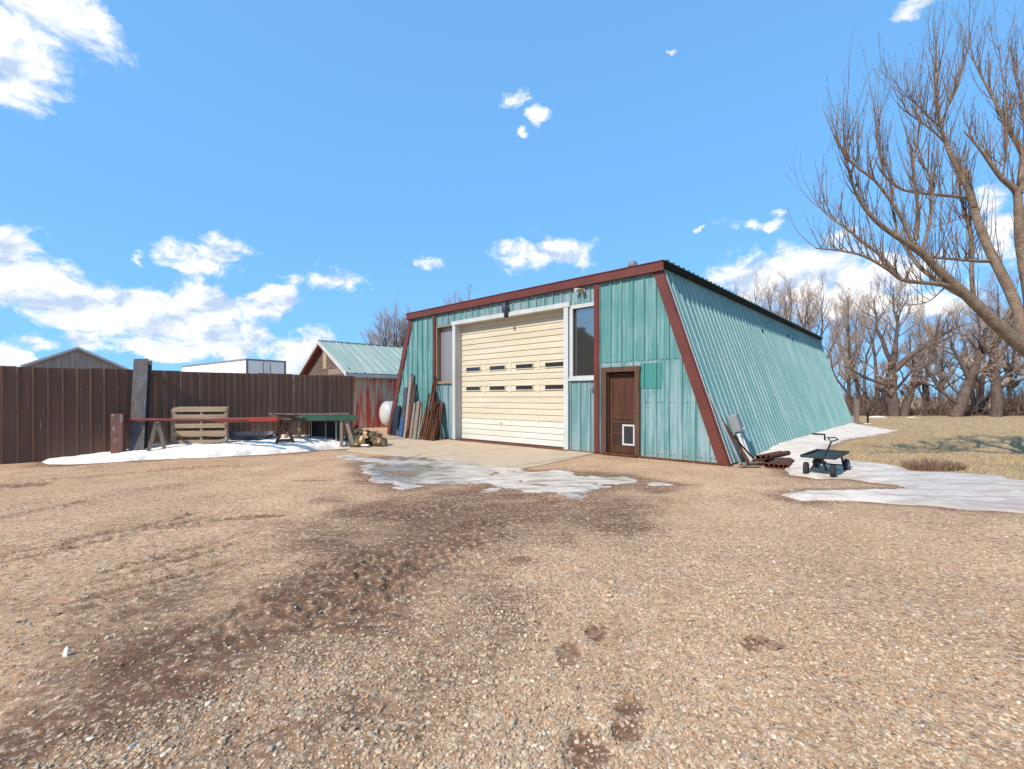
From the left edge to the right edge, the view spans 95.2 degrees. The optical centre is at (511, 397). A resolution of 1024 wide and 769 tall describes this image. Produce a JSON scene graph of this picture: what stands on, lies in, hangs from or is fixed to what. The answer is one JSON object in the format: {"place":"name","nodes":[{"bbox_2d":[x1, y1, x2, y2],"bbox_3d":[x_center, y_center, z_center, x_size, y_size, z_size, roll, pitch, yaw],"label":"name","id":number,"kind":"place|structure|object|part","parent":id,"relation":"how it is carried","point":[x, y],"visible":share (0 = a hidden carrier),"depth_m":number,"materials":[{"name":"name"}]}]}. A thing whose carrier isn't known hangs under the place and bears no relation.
{"place":"outdoors","nodes":[
{"label":"outdoors","id":0,"kind":"place"},
{"bbox_2d":[297,340,402,427],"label":"red barn","id":1,"kind":"structure","parent":0,"point":[373,369],"depth_m":22.89,"materials":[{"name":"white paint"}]},
{"bbox_2d":[0,397,1023,768],"bbox_3d":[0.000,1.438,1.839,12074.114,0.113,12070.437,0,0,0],"label":"ground","id":2,"kind":"structure","parent":0,"point":[316,477],"depth_m":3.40,"materials":[{"name":"beige gravel"}]},
{"bbox_2d":[62,645,68,656],"bbox_3d":[-2.481,1.421,2.599,0.030,0.069,0.027,0,0,0],"label":"paper scrap","id":3,"kind":"object","parent":2,"relation":"on","point":[65,652],"visible":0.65,"depth_m":2.60,"materials":[{"name":"white paper"}]},
{"bbox_2d":[20,347,128,368],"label":"grey shed","id":4,"kind":"structure","parent":2,"relation":"on","point":[78,358],"depth_m":35.85,"materials":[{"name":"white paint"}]},
{"bbox_2d":[111,414,125,453],"bbox_3d":[-9.265,0.950,10.997,0.225,1.120,0.220,0,0,-24],"label":"steel column stub","id":5,"kind":"object","parent":2,"relation":"on","point":[118,433],"visible":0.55,"depth_m":10.91,"materials":[{"name":"red metal"}]},
{"bbox_2d":[129,359,151,450],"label":"steel beam","id":6,"kind":"structure","parent":2,"relation":"on","point":[140,402],"depth_m":11.31,"materials":[{"name":"grey metal"}]},
{"bbox_2d":[147,421,166,450],"bbox_3d":[-8.604,1.047,11.350,0.472,0.920,0.500,0,0,-33],"label":"sawhorse","id":7,"kind":"object","parent":2,"relation":"on","point":[157,426],"visible":0.7,"depth_m":11.18,"materials":[{"name":"grey wood"}]},
{"bbox_2d":[124,418,247,421],"bbox_3d":[-7.960,0.543,11.350,2.818,0.109,0.071,0,0,-12],"label":"steel pipe","id":8,"kind":"object","parent":7,"relation":"on","point":[182,420],"visible":0.79,"depth_m":11.33,"materials":[{"name":"red metal"}]},
{"bbox_2d":[0,366,353,463],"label":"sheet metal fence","id":9,"kind":"object","parent":2,"relation":"on","point":[47,413],"visible":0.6,"depth_m":11.35,"materials":[{"name":"paint"}]},
{"bbox_2d":[42,435,351,463],"bbox_3d":[-7.366,1.276,12.449,7.768,0.456,2.513,0,0,-40],"label":"snow drift","id":10,"kind":"object","parent":2,"relation":"on","point":[231,447],"visible":0.66,"depth_m":11.54,"materials":[{"name":"white snow"}]},
{"bbox_2d":[229,431,275,439],"bbox_3d":[-7.017,1.043,12.592,1.160,0.145,0.600,0,7,-14],"label":"plastic sled","id":11,"kind":"object","parent":10,"relation":"on","point":[253,435],"visible":0.94,"depth_m":12.53,"materials":[{"name":"grey plastic"}]},
{"bbox_2d":[353,436,364,444],"bbox_3d":[-4.505,1.266,13.595,0.457,0.192,0.192,-7,-43,19],"label":"firewood log","id":12,"kind":"object","parent":10,"relation":"on","point":[361,439],"visible":0.59,"depth_m":13.52,"materials":[{"name":"brown wood"}]},
{"bbox_2d":[171,407,228,443],"bbox_3d":[-7.913,0.835,11.852,1.290,1.190,0.133,0,0,-9],"label":"pallet","id":13,"kind":"object","parent":2,"relation":"on","point":[201,433],"visible":0.67,"depth_m":11.80,"materials":[{"name":"brown wood"}]},
{"bbox_2d":[216,417,278,422],"bbox_3d":[-6.698,0.567,11.824,1.450,0.129,0.123,0,0,-9],"label":"steel channel","id":14,"kind":"object","parent":13,"relation":"on","point":[258,419],"visible":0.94,"depth_m":11.83,"materials":[{"name":"red metal"}]},
{"bbox_2d":[182,358,285,373],"bbox_3d":[-21.355,-0.550,35.401,12.060,4.000,2.640,0,0,38],"label":"semi trailer","id":15,"kind":"object","parent":2,"relation":"on","point":[246,365],"visible":0.17,"depth_m":32.14,"materials":[{"name":"white metal"}]},
{"bbox_3d":[-17.005,-1.080,31.251,0.090,2.660,1.170,0,0,38],"label":"door","id":16,"kind":"part","parent":15,"relation":"part of","materials":[{"name":"white metal"}]},
{"bbox_3d":[-16.274,-1.080,32.182,0.090,2.660,1.170,0,0,38],"label":"door","id":17,"kind":"part","parent":15,"relation":"part of","materials":[{"name":"white metal"}]},
{"bbox_2d":[275,420,294,442],"bbox_3d":[-6.221,1.069,12.750,0.669,0.884,0.800,0,0,-30],"label":"sawhorse","id":18,"kind":"object","parent":2,"relation":"on","point":[283,424],"visible":0.72,"depth_m":12.47,"materials":[{"name":"wood"}]},
{"bbox_2d":[274,413,356,446],"bbox_3d":[-5.565,0.961,13.433,2.159,0.982,0.795,0,0,-14],"label":"workbench","id":19,"kind":"object","parent":2,"relation":"on","point":[341,417],"visible":0.8,"depth_m":13.21,"materials":[{"name":"green wood"}]},
{"bbox_2d":[310,421,349,440],"bbox_3d":[-5.293,1.052,13.647,1.082,0.705,0.450,0,0,-14],"label":"steel rack","id":20,"kind":"object","parent":2,"relation":"on","point":[325,429],"visible":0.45,"depth_m":13.74,"materials":[{"name":"black metal"}]},
{"bbox_2d":[332,455,433,464],"bbox_3d":[-3.061,1.453,10.748,3.468,0.096,0.843,0,0,31],"label":"ice ribbon","id":21,"kind":"object","parent":2,"relation":"on","point":[355,457],"visible":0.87,"depth_m":10.60,"materials":[{"name":"white ice"}]},
{"bbox_2d":[361,309,407,346],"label":"bare tree","id":22,"kind":"object","parent":2,"relation":"on","point":[403,320],"visible":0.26,"depth_m":51.82,"materials":[{"name":"brown plant"}]},
{"bbox_2d":[364,301,406,345],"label":"bare tree","id":23,"kind":"object","parent":2,"relation":"on","point":[386,331],"visible":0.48,"depth_m":49.92,"materials":[{"name":"brown plant"}]},
{"bbox_2d":[379,401,392,425],"bbox_3d":[-5.022,0.840,22.170,2.500,1.320,1.140,0,0,-37],"label":"storage tank","id":24,"kind":"object","parent":2,"relation":"on","point":[385,411],"visible":0.33,"depth_m":21.28,"materials":[{"name":"white paint"}]},
{"bbox_2d":[371,307,410,346],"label":"bare tree","id":25,"kind":"object","parent":2,"relation":"on","point":[402,337],"visible":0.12,"depth_m":52.32,"materials":[{"name":"brown plant"}]},
{"bbox_2d":[390,405,400,435],"bbox_3d":[-4.499,0.910,17.998,0.624,1.202,0.366,0,0,43],"label":"steel plate","id":26,"kind":"object","parent":2,"relation":"on","point":[396,413],"visible":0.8,"depth_m":17.97,"materials":[{"name":"black metal"}]},
{"bbox_2d":[398,418,404,436],"bbox_3d":[-4.094,1.073,17.325,0.226,0.880,0.578,0,0,0],"label":"wooden board","id":27,"kind":"object","parent":2,"relation":"on","point":[401,427],"visible":0.76,"depth_m":17.27,"materials":[{"name":"blue wood"}]},
{"bbox_2d":[401,387,407,436],"bbox_3d":[-4.055,0.549,17.520,0.204,1.886,0.693,0,0,8],"label":"wooden board","id":28,"kind":"object","parent":2,"relation":"on","point":[404,404],"visible":0.56,"depth_m":17.56,"materials":[{"name":"wood"}]},
{"bbox_2d":[405,403,411,437],"bbox_3d":[-3.694,0.844,16.718,0.135,1.301,0.695,0,0,3],"label":"wooden board","id":29,"kind":"object","parent":2,"relation":"on","point":[408,420],"visible":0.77,"depth_m":16.70,"materials":[{"name":"wood"}]},
{"bbox_2d":[416,402,421,438],"bbox_3d":[-3.250,0.830,16.410,0.110,1.332,0.954,0,0,-3],"label":"wooden slab","id":30,"kind":"object","parent":2,"relation":"on","point":[419,419],"depth_m":16.40,"materials":[{"name":"grey wood"}]},
{"bbox_2d":[435,402,441,439],"bbox_3d":[-2.556,0.841,16.068,0.176,1.328,0.804,0,0,6],"label":"bar","id":31,"kind":"object","parent":2,"relation":"on","point":[438,423],"visible":0.7,"depth_m":15.99,"materials":[{"name":"brown metal"}]},
{"bbox_2d":[443,283,471,304],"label":"bare tree","id":32,"kind":"object","parent":2,"relation":"on","point":[459,300],"visible":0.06,"depth_m":53.06,"materials":[{"name":"brown plant"}]},
{"bbox_2d":[346,436,595,468],"bbox_3d":[-1.950,1.497,13.147,8.181,0.106,4.091,0,0,43],"label":"concrete apron","id":33,"kind":"object","parent":2,"relation":"on","point":[503,456],"visible":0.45,"depth_m":12.22,"materials":[{"name":"beige concrete"}]},
{"bbox_2d":[349,441,365,446],"bbox_3d":[-4.497,1.358,13.587,0.481,0.165,0.149,5,-33,-25],"label":"firewood log","id":34,"kind":"object","parent":33,"relation":"on","point":[356,445],"visible":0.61,"depth_m":13.53,"materials":[{"name":"brown wood"}]},
{"bbox_2d":[370,440,384,446],"bbox_3d":[-3.937,1.364,13.689,0.448,0.162,0.162,-10,-30,27],"label":"firewood log","id":35,"kind":"object","parent":33,"relation":"on","point":[381,444],"visible":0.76,"depth_m":13.63,"materials":[{"name":"brown wood"}]},
{"bbox_2d":[403,374,413,436],"bbox_3d":[-3.796,0.312,17.213,0.189,2.363,0.829,0,0,8],"label":"wooden post","id":36,"kind":"object","parent":33,"relation":"on","point":[410,391],"visible":0.68,"depth_m":17.25,"materials":[{"name":"beige wood"}]},
{"bbox_2d":[408,384,416,436],"bbox_3d":[-3.642,0.497,17.105,0.118,1.971,0.676,0,0,10],"label":"wooden board","id":37,"kind":"object","parent":33,"relation":"on","point":[414,394],"visible":0.5,"depth_m":17.19,"materials":[{"name":"grey wood"}]},
{"bbox_2d":[409,403,415,438],"bbox_3d":[-3.509,0.843,16.478,0.095,1.300,0.830,0,0,0],"label":"wooden board","id":38,"kind":"object","parent":33,"relation":"on","point":[412,421],"visible":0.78,"depth_m":16.45,"materials":[{"name":"grey wood"}]},
{"bbox_2d":[412,400,420,438],"bbox_3d":[-3.371,0.803,16.453,0.193,1.419,0.976,0,0,0],"label":"wooden slab","id":39,"kind":"object","parent":33,"relation":"on","point":[415,426],"depth_m":16.40,"materials":[{"name":"grey wood"}]},
{"bbox_2d":[417,409,424,439],"bbox_3d":[-3.152,0.950,16.285,0.067,1.078,0.841,0,0,8],"label":"wooden board","id":40,"kind":"object","parent":33,"relation":"on","point":[421,425],"visible":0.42,"depth_m":16.23,"materials":[{"name":"grey wood"}]},
{"bbox_2d":[421,393,429,439],"bbox_3d":[-3.039,0.668,16.386,0.068,1.632,0.842,0,0,9],"label":"steel bar","id":41,"kind":"object","parent":33,"relation":"on","point":[425,415],"visible":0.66,"depth_m":16.37,"materials":[{"name":"brown metal"}]},
{"bbox_2d":[422,386,433,439],"bbox_3d":[-2.905,0.509,16.227,0.059,1.942,0.772,0,0,20],"label":"steel bar","id":42,"kind":"object","parent":33,"relation":"on","point":[426,420],"visible":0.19,"depth_m":16.03,"materials":[{"name":"brown metal"}]},
{"bbox_2d":[424,375,434,439],"bbox_3d":[-2.851,0.350,16.144,0.056,2.257,0.803,0,0,16],"label":"steel bar","id":43,"kind":"object","parent":33,"relation":"on","point":[429,406],"visible":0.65,"depth_m":16.13,"materials":[{"name":"brown metal"}]},
{"bbox_2d":[425,391,435,439],"bbox_3d":[-2.806,0.615,16.108,0.075,1.740,0.936,0,0,11],"label":"steel bar","id":44,"kind":"object","parent":33,"relation":"on","point":[427,432],"visible":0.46,"depth_m":15.92,"materials":[{"name":"brown metal"}]},
{"bbox_2d":[428,380,436,439],"bbox_3d":[-2.733,0.431,16.055,0.064,2.099,0.844,0,0,7],"label":"steel bar","id":45,"kind":"object","parent":33,"relation":"on","point":[432,409],"visible":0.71,"depth_m":16.04,"materials":[{"name":"brown metal"}]},
{"bbox_2d":[430,398,437,440],"bbox_3d":[-2.673,0.748,16.006,0.076,1.480,0.955,0,0,5],"label":"steel bar","id":46,"kind":"object","parent":33,"relation":"on","point":[434,415],"visible":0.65,"depth_m":16.02,"materials":[{"name":"brown metal"}]},
{"bbox_2d":[431,410,436,440],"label":"steel bar","id":47,"kind":"object","parent":33,"relation":"on","point":[433,428],"visible":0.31,"depth_m":15.72,"materials":[{"name":"brown metal"}]},
{"bbox_2d":[433,404,439,440],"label":"steel bar","id":48,"kind":"object","parent":33,"relation":"on","point":[434,434],"visible":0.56,"depth_m":15.88,"materials":[{"name":"brown metal"}]},
{"bbox_2d":[437,402,443,439],"bbox_3d":[-2.455,0.827,16.044,0.102,1.316,0.603,0,0,10],"label":"bar","id":49,"kind":"object","parent":33,"relation":"on","point":[442,407],"visible":0.74,"depth_m":16.02,"materials":[{"name":"metal"}]},
{"bbox_2d":[348,455,673,499],"bbox_3d":[-0.875,1.463,8.749,7.054,0.144,3.484,0,0,36],"label":"ice sheet","id":50,"kind":"object","parent":2,"relation":"on","point":[568,484],"visible":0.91,"depth_m":8.26,"materials":[{"name":"white ice"}]},
{"bbox_2d":[387,259,853,466],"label":"metal workshop","id":51,"kind":"structure","parent":2,"relation":"on","point":[643,360],"depth_m":12.96,"materials":[{"name":"metal"}]},
{"bbox_2d":[436,325,451,383],"bbox_3d":[-2.292,-1.485,16.324,0.990,2.030,0.225,0,0,43],"label":"window","id":52,"kind":"structure","parent":51,"relation":"in","point":[443,333],"depth_m":16.55,"materials":[{"name":"white glass"}]},
{"bbox_2d":[461,310,563,447],"bbox_3d":[-0.049,-0.530,14.530,4.660,3.960,0.100,0,0,43],"label":"overhead door","id":53,"kind":"structure","parent":51,"relation":"in","point":[513,368],"depth_m":14.36,"materials":[{"name":"beige metal"}]},
{"bbox_2d":[568,302,593,380],"bbox_3d":[1.889,-1.460,12.416,0.865,2.040,0.155,0,0,43],"label":"window","id":54,"kind":"structure","parent":51,"relation":"in","point":[581,315],"depth_m":12.50,"materials":[{"name":"white paint"}]},
{"bbox_2d":[610,373,633,453],"bbox_3d":[2.781,0.390,11.709,0.750,2.000,0.106,0,0,43],"label":"entry door","id":55,"kind":"structure","parent":51,"relation":"in","point":[621,384],"depth_m":11.72,"materials":[{"name":"brown wood"}]},
{"bbox_2d":[719,413,754,458],"bbox_3d":[4.823,0.696,10.174,0.931,1.352,0.118,0,0,9],"label":"hose","id":56,"kind":"object","parent":51,"relation":"attached to","point":[741,445],"visible":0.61,"depth_m":10.12,"materials":[{"name":"black rubber"}]},
{"bbox_2d":[752,635,768,643],"bbox_3d":[1.486,1.446,2.784,0.095,0.036,0.077,0,0,0],"label":"dirt clod","id":57,"kind":"object","parent":2,"relation":"on","point":[759,639],"visible":0.91,"depth_m":2.77,"materials":[{"name":"brown soil"}]},
{"bbox_2d":[734,272,804,324],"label":"bare tree","id":58,"kind":"object","parent":2,"relation":"on","point":[771,298],"visible":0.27,"depth_m":47.04,"materials":[{"name":"brown plant"}]},
{"bbox_2d":[763,640,786,649],"bbox_3d":[1.524,1.446,2.713,0.123,0.049,0.092,0,0,0],"label":"dirt clod","id":59,"kind":"object","parent":2,"relation":"on","point":[772,644],"visible":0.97,"depth_m":2.70,"materials":[{"name":"brown soil"}]},
{"bbox_2d":[764,457,788,467],"bbox_3d":[5.711,1.398,10.031,1.300,0.102,0.104,0,0,-42],"label":"rusty pipe","id":60,"kind":"object","parent":2,"relation":"on","point":[766,465],"visible":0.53,"depth_m":9.69,"materials":[{"name":"metal"}]},
{"bbox_2d":[769,458,787,467],"bbox_3d":[5.733,1.398,9.970,1.200,0.103,0.104,0,0,-44],"label":"rusty pipe","id":61,"kind":"object","parent":2,"relation":"on","point":[772,466],"visible":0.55,"depth_m":9.62,"materials":[{"name":"metal"}]},
{"bbox_2d":[773,458,789,468],"bbox_3d":[5.742,1.398,9.904,0.103,0.104,1.100,0,0,43],"label":"rusty pipe","id":62,"kind":"object","parent":2,"relation":"on","point":[778,463],"visible":0.59,"depth_m":9.62,"materials":[{"name":"metal"}]},
{"bbox_2d":[768,270,833,342],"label":"bare tree","id":63,"kind":"object","parent":2,"relation":"on","point":[802,308],"visible":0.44,"depth_m":45.69,"materials":[{"name":"brown plant"}]},
{"bbox_2d":[776,272,870,365],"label":"bare tree","id":64,"kind":"object","parent":2,"relation":"on","point":[812,318],"visible":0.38,"depth_m":46.76,"materials":[{"name":"brown plant"}]},
{"bbox_2d":[827,281,870,398],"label":"bare tree","id":65,"kind":"object","parent":2,"relation":"on","point":[849,308],"visible":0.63,"depth_m":43.95,"materials":[{"name":"brown plant"}]},
{"bbox_2d":[854,400,858,423],"bbox_3d":[18.355,0.840,24.900,0.180,1.420,0.180,0,0,0],"label":"wooden post","id":66,"kind":"object","parent":2,"relation":"on","point":[856,411],"visible":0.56,"depth_m":24.81,"materials":[{"name":"beige wood"}]},
{"bbox_2d":[823,306,891,415],"bbox_3d":[27.478,-2.966,37.245,6.204,9.100,3.122,0,0,0],"label":"bare tree","id":67,"kind":"object","parent":2,"relation":"on","point":[856,348],"visible":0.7,"depth_m":37.04,"materials":[{"name":"brown plant"}]},
{"bbox_2d":[864,413,871,423],"bbox_3d":[19.412,1.175,25.500,0.400,0.650,0.390,0,0,0],"label":"standpipe","id":68,"kind":"object","parent":2,"relation":"on","point":[868,415],"visible":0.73,"depth_m":25.45,"materials":[{"name":"black metal"}]},
{"bbox_2d":[754,423,1023,512],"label":"snow strip","id":69,"kind":"object","parent":2,"relation":"on","point":[975,491],"visible":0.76,"depth_m":7.72,"materials":[{"name":"white snow"}]},
{"bbox_2d":[757,459,771,464],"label":"rusty pipe","id":70,"kind":"object","parent":69,"relation":"on","point":[765,461],"visible":0.41,"depth_m":10.00,"materials":[{"name":"metal"}]},
{"bbox_2d":[755,451,780,459],"bbox_3d":[5.741,1.290,10.405,1.250,0.108,0.110,0,0,-40],"label":"rusty pipe","id":71,"kind":"object","parent":70,"relation":"on","point":[757,457],"visible":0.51,"depth_m":10.10,"materials":[{"name":"metal"}]},
{"bbox_2d":[761,451,782,459],"bbox_3d":[5.781,1.280,10.289,1.200,0.108,0.110,0,0,-40],"label":"rusty pipe","id":72,"kind":"object","parent":70,"relation":"on","point":[765,457],"visible":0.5,"depth_m":9.95,"materials":[{"name":"metal"}]},
{"bbox_2d":[768,451,790,458],"bbox_3d":[5.882,1.270,10.306,1.100,0.108,0.110,0,0,-40],"label":"rusty pipe","id":73,"kind":"object","parent":72,"relation":"on","point":[779,454],"visible":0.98,"depth_m":10.24,"materials":[{"name":"metal"}]},
{"bbox_2d":[779,458,790,468],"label":"rusty pipe","id":74,"kind":"object","parent":69,"relation":"on","point":[782,463],"visible":0.64,"depth_m":9.55,"materials":[{"name":"metal"}]},
{"bbox_2d":[784,459,794,468],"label":"rusty pipe","id":75,"kind":"object","parent":69,"relation":"on","point":[789,462],"visible":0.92,"depth_m":9.67,"materials":[{"name":"metal"}]},
{"bbox_2d":[800,433,849,476],"bbox_3d":[5.947,1.056,8.876,0.584,0.791,1.404,0,0,44],"label":"garden cart","id":76,"kind":"object","parent":69,"relation":"on","point":[818,456],"visible":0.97,"depth_m":8.63,"materials":[{"name":"green metal"}]},
{"bbox_2d":[837,282,940,409],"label":"bare tree","id":77,"kind":"object","parent":2,"relation":"on","point":[889,335],"visible":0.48,"depth_m":41.65,"materials":[{"name":"brown plant"}]},
{"bbox_2d":[784,0,1023,356],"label":"bare tree","id":78,"kind":"object","parent":2,"relation":"on","point":[1011,337],"visible":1,"depth_m":9.86,"materials":[{"name":"brown plant"}]},
{"bbox_2d":[827,268,984,416],"bbox_3d":[29.761,-4.150,35.495,10.803,11.448,4.123,0,0,0],"label":"bare tree","id":79,"kind":"object","parent":2,"relation":"on","point":[892,370],"visible":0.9,"depth_m":35.45,"materials":[{"name":"brown plant"}]},
{"bbox_2d":[903,293,951,408],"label":"bare tree","id":80,"kind":"object","parent":2,"relation":"on","point":[931,325],"visible":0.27,"depth_m":42.23,"materials":[{"name":"brown plant"}]},
{"bbox_2d":[836,353,1023,415],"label":"brush","id":81,"kind":"object","parent":2,"relation":"on","point":[1017,405],"visible":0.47,"depth_m":37.47,"materials":[{"name":"brown plant"}]},
{"bbox_2d":[899,456,967,471],"bbox_3d":[8.480,1.335,9.395,1.254,0.290,0.641,0,0,0],"label":"dead perennial","id":82,"kind":"object","parent":2,"relation":"on","point":[926,464],"visible":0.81,"depth_m":9.27,"materials":[{"name":"brown plant"}]},
{"bbox_2d":[899,329,975,415],"bbox_3d":[32.841,-1.897,36.238,6.233,7.018,2.589,0,0,-6],"label":"bare tree","id":83,"kind":"object","parent":2,"relation":"on","point":[905,406],"visible":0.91,"depth_m":36.17,"materials":[{"name":"brown plant"}]},
{"bbox_2d":[898,317,989,409],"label":"bare tree","id":84,"kind":"object","parent":2,"relation":"on","point":[941,381],"visible":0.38,"depth_m":40.87,"materials":[{"name":"brown plant"}]},
{"bbox_2d":[904,306,1013,416],"bbox_3d":[34.155,-2.901,35.225,8.786,9.298,3.277,0,0,0],"label":"bare tree","id":85,"kind":"object","parent":2,"relation":"on","point":[960,402],"visible":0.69,"depth_m":35.01,"materials":[{"name":"brown plant"}]},
{"bbox_2d":[927,279,1023,411],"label":"bare tree","id":86,"kind":"object","parent":2,"relation":"on","point":[982,380],"visible":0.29,"depth_m":39.75,"materials":[{"name":"brown plant"}]},
{"bbox_2d":[935,311,1020,400],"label":"bare tree","id":87,"kind":"object","parent":2,"relation":"on","point":[977,381],"visible":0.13,"depth_m":42.92,"materials":[{"name":"brown plant"}]},
{"bbox_2d":[961,268,1023,416],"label":"bare tree","id":88,"kind":"object","parent":2,"relation":"on","point":[995,378],"visible":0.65,"depth_m":34.44,"materials":[{"name":"brown plant"}]},
{"bbox_2d":[967,310,1023,404],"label":"bare tree","id":89,"kind":"object","parent":2,"relation":"on","point":[1015,380],"visible":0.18,"depth_m":40.90,"materials":[{"name":"brown plant"}]},
{"bbox_2d":[1003,352,1023,373],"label":"bare tree","id":90,"kind":"object","parent":2,"relation":"on","point":[1006,356],"visible":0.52,"depth_m":36.42,"materials":[{"name":"brown plant"}]},
{"bbox_2d":[1007,299,1023,384],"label":"bare tree","id":91,"kind":"object","parent":2,"relation":"on","point":[1022,374],"visible":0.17,"depth_m":37.26,"materials":[{"name":"brown plant"}]},
{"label":"wooden board","id":92,"kind":"object","parent":2,"relation":"on","visible":0},
{"bbox_2d":[708,393,741,464],"bbox_3d":[4.532,0.655,9.966,0.052,1.486,0.737,0,0,-38],"label":"steel pipe","id":93,"kind":"object","parent":92,"relation":"on","point":[725,429],"visible":1,"depth_m":9.94,"materials":[{"name":"grey metal"}]},
{"bbox_2d":[723,421,748,461],"bbox_3d":[4.728,0.896,9.963,0.066,0.940,0.630,0,0,-38],"label":"angle iron","id":94,"kind":"object","parent":92,"relation":"on","point":[737,445],"visible":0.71,"depth_m":9.91,"materials":[{"name":"metal"}]},
{"bbox_2d":[744,461,764,463],"bbox_3d":[5.129,1.380,9.875,0.468,0.030,0.090,0,0,-19],"label":"wooden board","id":95,"kind":"object","parent":92,"relation":"on","point":[755,462],"visible":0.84,"depth_m":9.81,"materials":[{"name":"wood"}]},
{"bbox_2d":[0,0,1023,396],"label":"sky","id":96,"kind":"structure","parent":0,"point":[183,182],"materials":[{"name":"blue"}]},
{"bbox_2d":[831,416,1023,479],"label":"dry grass","id":97,"kind":"structure","parent":0,"point":[964,455],"depth_m":13.52,"materials":[{"name":"beige plant"}]},
{"bbox_2d":[850,408,1023,415],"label":"dead grass","id":98,"kind":"structure","parent":0,"point":[979,413],"depth_m":37.52,"materials":[{"name":"brown plant"}]},
{"bbox_3d":[-3.942,1.278,13.670,0.260,0.132,0.132,-15,29,-3],"label":"firewood log","id":99,"kind":"object","parent":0,"visible":0},
{"bbox_2d":[363,435,377,440],"bbox_3d":[-4.197,1.179,13.814,0.478,0.196,0.196,8,-17,40],"label":"firewood log","id":100,"kind":"object","parent":99,"relation":"on","point":[373,437],"visible":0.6,"depth_m":13.65,"materials":[{"name":"brown wood"}]},
{"bbox_2d":[365,429,373,436],"bbox_3d":[-4.208,1.055,13.737,0.161,0.147,0.303,-33,35,-34],"label":"firewood log","id":101,"kind":"object","parent":100,"relation":"on","point":[370,434],"visible":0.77,"depth_m":13.64,"materials":[{"name":"brown wood"}]},
{"bbox_3d":[-4.499,1.160,13.696,0.133,0.121,0.273,-34,4,-22],"label":"firewood log","id":102,"kind":"object","parent":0,"visible":0},
{"bbox_2d":[355,425,363,433],"bbox_3d":[-4.532,0.966,13.812,0.172,0.191,0.439,45,-17,-33],"label":"firewood log","id":103,"kind":"object","parent":102,"relation":"on","point":[360,430],"visible":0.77,"depth_m":13.65,"materials":[{"name":"brown wood"}]}
]}

